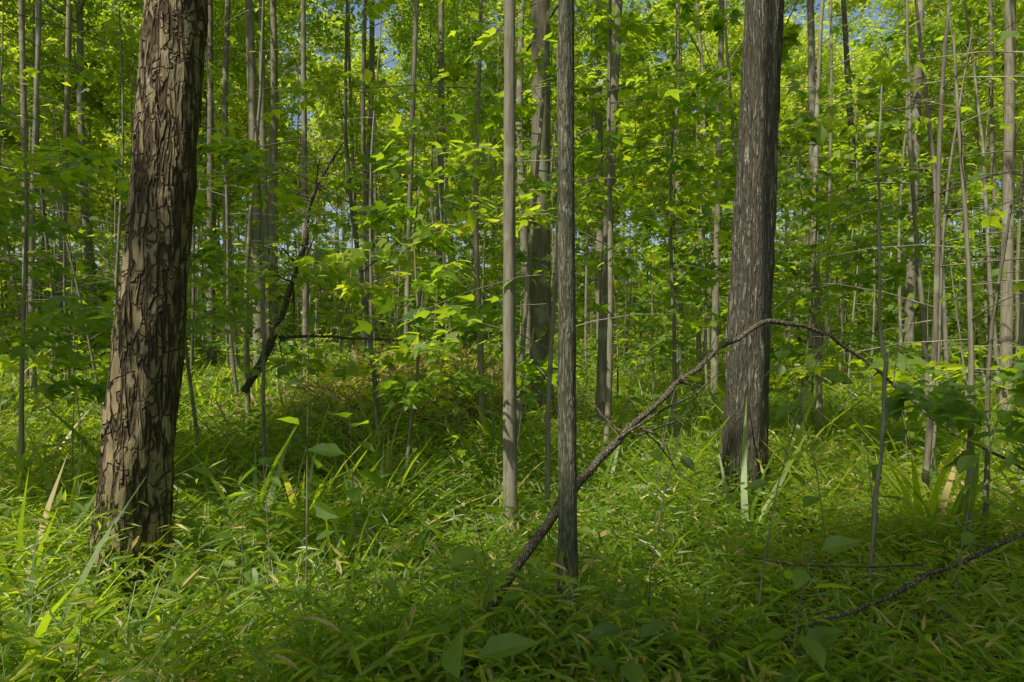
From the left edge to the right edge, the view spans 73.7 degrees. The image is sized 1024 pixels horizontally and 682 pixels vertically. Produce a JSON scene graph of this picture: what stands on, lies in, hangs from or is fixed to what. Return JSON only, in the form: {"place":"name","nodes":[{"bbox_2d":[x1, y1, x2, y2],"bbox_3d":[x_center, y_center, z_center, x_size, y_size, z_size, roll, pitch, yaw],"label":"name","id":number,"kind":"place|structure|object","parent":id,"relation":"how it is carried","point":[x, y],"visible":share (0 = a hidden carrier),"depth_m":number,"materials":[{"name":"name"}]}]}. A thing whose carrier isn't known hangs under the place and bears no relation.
{"place":"outdoors","nodes":[
{"label":"outdoors","id":0,"kind":"place"},
{"bbox_2d":[278,321,429,375],"bbox_3d":[-1.808,0.097,8.059,1.860,0.667,0.500,0,1,0],"label":"dead branch","id":1,"kind":"object","parent":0,"point":[323,336],"visible":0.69,"depth_m":8.10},
{"bbox_2d":[0,335,1023,681],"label":"tall grass","id":2,"kind":"structure","parent":0,"point":[918,505],"depth_m":4.84,"materials":[{"name":"green plant"}]},
{"bbox_2d":[0,292,1023,681],"bbox_3d":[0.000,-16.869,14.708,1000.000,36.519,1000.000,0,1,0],"label":"terrain","id":3,"kind":"structure","parent":0,"point":[848,656],"depth_m":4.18,"materials":[{"name":"green plant"}]},
{"bbox_2d":[18,0,29,391],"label":"tree","id":4,"kind":"object","parent":3,"relation":"on","point":[22,60],"visible":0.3,"depth_m":11.90,"materials":[{"name":"grey plant"}]},
{"bbox_2d":[7,0,71,377],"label":"tree","id":5,"kind":"object","parent":3,"relation":"on","point":[67,92],"visible":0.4,"depth_m":17.98,"materials":[{"name":"grey plant"}]},
{"bbox_2d":[54,432,183,441],"bbox_3d":[-4.067,0.993,7.047,1.300,0.106,0.107,0,1,-4],"label":"fallen log","id":6,"kind":"object","parent":3,"relation":"on","point":[96,436],"visible":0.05,"depth_m":7.01,"materials":[{"name":"brown wood"}]},
{"bbox_2d":[66,0,208,641],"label":"tree","id":7,"kind":"object","parent":3,"relation":"on","point":[140,409],"visible":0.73,"depth_m":3.33,"materials":[{"name":"brown plant"}]},
{"bbox_2d":[206,0,216,368],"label":"tree","id":8,"kind":"object","parent":3,"relation":"on","point":[210,132],"visible":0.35,"depth_m":18.88,"materials":[{"name":"grey plant"}]},
{"bbox_2d":[245,0,261,366],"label":"tree","id":9,"kind":"object","parent":3,"relation":"on","point":[251,75],"visible":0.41,"depth_m":14.93,"materials":[{"name":"grey plant"}]},
{"bbox_2d":[240,108,350,393],"bbox_3d":[-2.539,-1.057,7.957,1.295,3.353,1.499,0,1,0],"label":"fallen branch","id":10,"kind":"object","parent":3,"relation":"on","point":[251,379],"visible":0.7,"depth_m":7.93,"materials":[{"name":"wood"}]},
{"bbox_2d":[301,0,308,374],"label":"tree","id":11,"kind":"object","parent":3,"relation":"on","point":[305,304],"visible":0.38,"depth_m":12.87,"materials":[{"name":"grey plant"}]},
{"bbox_2d":[257,0,366,368],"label":"tree","id":12,"kind":"object","parent":3,"relation":"on","point":[273,128],"visible":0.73,"depth_m":16.41,"materials":[{"name":"grey plant"}]},
{"bbox_2d":[364,0,374,355],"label":"tree","id":13,"kind":"object","parent":3,"relation":"on","point":[371,55],"visible":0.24,"depth_m":16.94,"materials":[{"name":"grey plant"}]},
{"bbox_2d":[401,0,418,405],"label":"tree","id":14,"kind":"object","parent":3,"relation":"on","point":[412,135],"visible":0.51,"depth_m":8.94,"materials":[{"name":"grey plant"}]},
{"bbox_2d":[179,328,642,454],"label":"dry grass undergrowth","id":15,"kind":"object","parent":3,"relation":"on","point":[354,355],"depth_m":9.01,"materials":[{"name":"green plant"}]},
{"bbox_2d":[375,0,524,342],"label":"tree","id":16,"kind":"object","parent":3,"relation":"on","point":[440,30],"visible":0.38,"depth_m":21.68,"materials":[{"name":"green plant"}]},
{"bbox_2d":[0,0,1000,406],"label":"forest trees","id":17,"kind":"object","parent":3,"relation":"on","point":[364,186],"visible":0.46,"depth_m":14.71,"materials":[{"name":"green plant"}]},
{"bbox_2d":[503,0,519,560],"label":"thin tree","id":18,"kind":"object","parent":3,"relation":"on","point":[509,357],"visible":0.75,"depth_m":4.48,"materials":[{"name":"grey plant"}]},
{"bbox_2d":[0,0,1023,577],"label":"understory saplings","id":19,"kind":"object","parent":3,"relation":"on","point":[948,402],"visible":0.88,"depth_m":6.20,"materials":[{"name":"green plant"}]},
{"bbox_2d":[0,0,1023,347],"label":"forest trees","id":20,"kind":"object","parent":3,"relation":"on","point":[286,130],"visible":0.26,"depth_m":36.42,"materials":[{"name":"green plant"}]},
{"bbox_2d":[0,0,1023,557],"bbox_3d":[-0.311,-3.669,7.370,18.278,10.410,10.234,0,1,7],"label":"understory","id":21,"kind":"object","parent":3,"relation":"on","point":[918,364],"visible":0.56,"depth_m":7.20,"materials":[{"name":"green plant"}]},
{"bbox_2d":[793,334,995,404],"bbox_3d":[3.690,0.291,6.216,2.112,0.709,0.596,0,1,26],"label":"branch","id":22,"kind":"object","parent":21,"relation":"on","point":[897,356],"visible":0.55,"depth_m":6.16,"materials":[{"name":"brown wood"}]},
{"bbox_2d":[0,278,1023,681],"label":"undergrowth plants","id":23,"kind":"object","parent":3,"relation":"on","point":[814,640],"visible":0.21,"depth_m":3.62,"materials":[{"name":"green plant"}]},
{"bbox_2d":[0,0,1023,373],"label":"forest trees","id":24,"kind":"object","parent":3,"relation":"on","point":[402,38],"visible":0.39,"depth_m":26.55,"materials":[{"name":"green plant"}]},
{"bbox_2d":[0,81,1023,355],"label":"understory","id":25,"kind":"object","parent":3,"relation":"on","point":[102,255],"visible":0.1,"depth_m":29.84,"materials":[{"name":"green plant"}]},
{"bbox_2d":[0,251,1023,365],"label":"understory shrubs","id":26,"kind":"object","parent":3,"relation":"on","point":[592,304],"visible":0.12,"depth_m":22.93,"materials":[{"name":"green plant"}]},
{"bbox_2d":[1,9,1023,328],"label":"distant forest trees","id":27,"kind":"object","parent":3,"relation":"on","point":[315,119],"visible":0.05,"depth_m":55.11,"materials":[{"name":"green plant"}]},
{"bbox_2d":[9,155,1023,430],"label":"understory shrubs","id":28,"kind":"object","parent":3,"relation":"on","point":[521,257],"visible":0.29,"depth_m":11.36,"materials":[{"name":"green plant"}]},
{"bbox_2d":[527,0,556,428],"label":"tree","id":29,"kind":"object","parent":3,"relation":"on","point":[540,291],"visible":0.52,"depth_m":9.37,"materials":[{"name":"grey plant"}]},
{"bbox_2d":[555,0,582,663],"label":"thin dark tree","id":30,"kind":"object","parent":3,"relation":"on","point":[567,490],"visible":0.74,"depth_m":3.07,"materials":[{"name":"grey plant"}]},
{"bbox_2d":[594,0,603,350],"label":"tree","id":31,"kind":"object","parent":3,"relation":"on","point":[598,122],"visible":0.28,"depth_m":15.83,"materials":[{"name":"grey plant"}]},
{"bbox_2d":[594,0,622,446],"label":"leaning tree","id":32,"kind":"object","parent":3,"relation":"on","point":[602,334],"visible":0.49,"depth_m":8.42,"materials":[{"name":"grey plant"}]},
{"bbox_2d":[656,0,683,363],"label":"tree","id":33,"kind":"object","parent":3,"relation":"on","point":[679,129],"visible":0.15,"depth_m":19.91,"materials":[{"name":"grey plant"}]},
{"bbox_2d":[709,0,723,413],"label":"tree","id":34,"kind":"object","parent":3,"relation":"on","point":[715,309],"visible":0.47,"depth_m":11.96,"materials":[{"name":"grey plant"}]},
{"bbox_2d":[699,0,785,542],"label":"grey tree","id":35,"kind":"object","parent":3,"relation":"on","point":[752,271],"visible":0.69,"depth_m":4.87,"materials":[{"name":"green plant"}]},
{"bbox_2d":[470,319,1023,678],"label":"bent branch","id":36,"kind":"object","parent":3,"relation":"on","point":[532,544],"visible":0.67,"depth_m":3.89,"materials":[{"name":"brown wood"}]},
{"bbox_2d":[807,0,815,383],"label":"tree","id":37,"kind":"object","parent":3,"relation":"on","point":[811,48],"visible":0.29,"depth_m":14.83,"materials":[{"name":"grey plant"}]},
{"bbox_2d":[867,85,888,607],"bbox_3d":[1.832,0.016,3.441,0.087,2.638,0.148,0,1,11],"label":"thin tree trunk","id":38,"kind":"object","parent":3,"relation":"on","point":[877,479],"visible":0.96,"depth_m":3.39,"materials":[{"name":"grey plant"}]},
{"bbox_2d":[743,531,1023,627],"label":"fallen branch","id":39,"kind":"object","parent":3,"relation":"on","point":[927,573],"visible":0.94,"depth_m":3.07,"materials":[{"name":"brown wood"}]},
{"bbox_2d":[903,0,923,384],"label":"tree","id":40,"kind":"object","parent":3,"relation":"on","point":[909,307],"visible":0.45,"depth_m":12.82,"materials":[{"name":"grey plant"}]},
{"bbox_2d":[997,0,1015,418],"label":"tree","id":41,"kind":"object","parent":3,"relation":"on","point":[1006,313],"visible":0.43,"depth_m":8.44,"materials":[{"name":"grey plant"}]},
{"bbox_2d":[2,0,1022,294],"label":"sky","id":42,"kind":"structure","parent":0,"point":[875,17],"materials":[{"name":"blue"}]}
]}

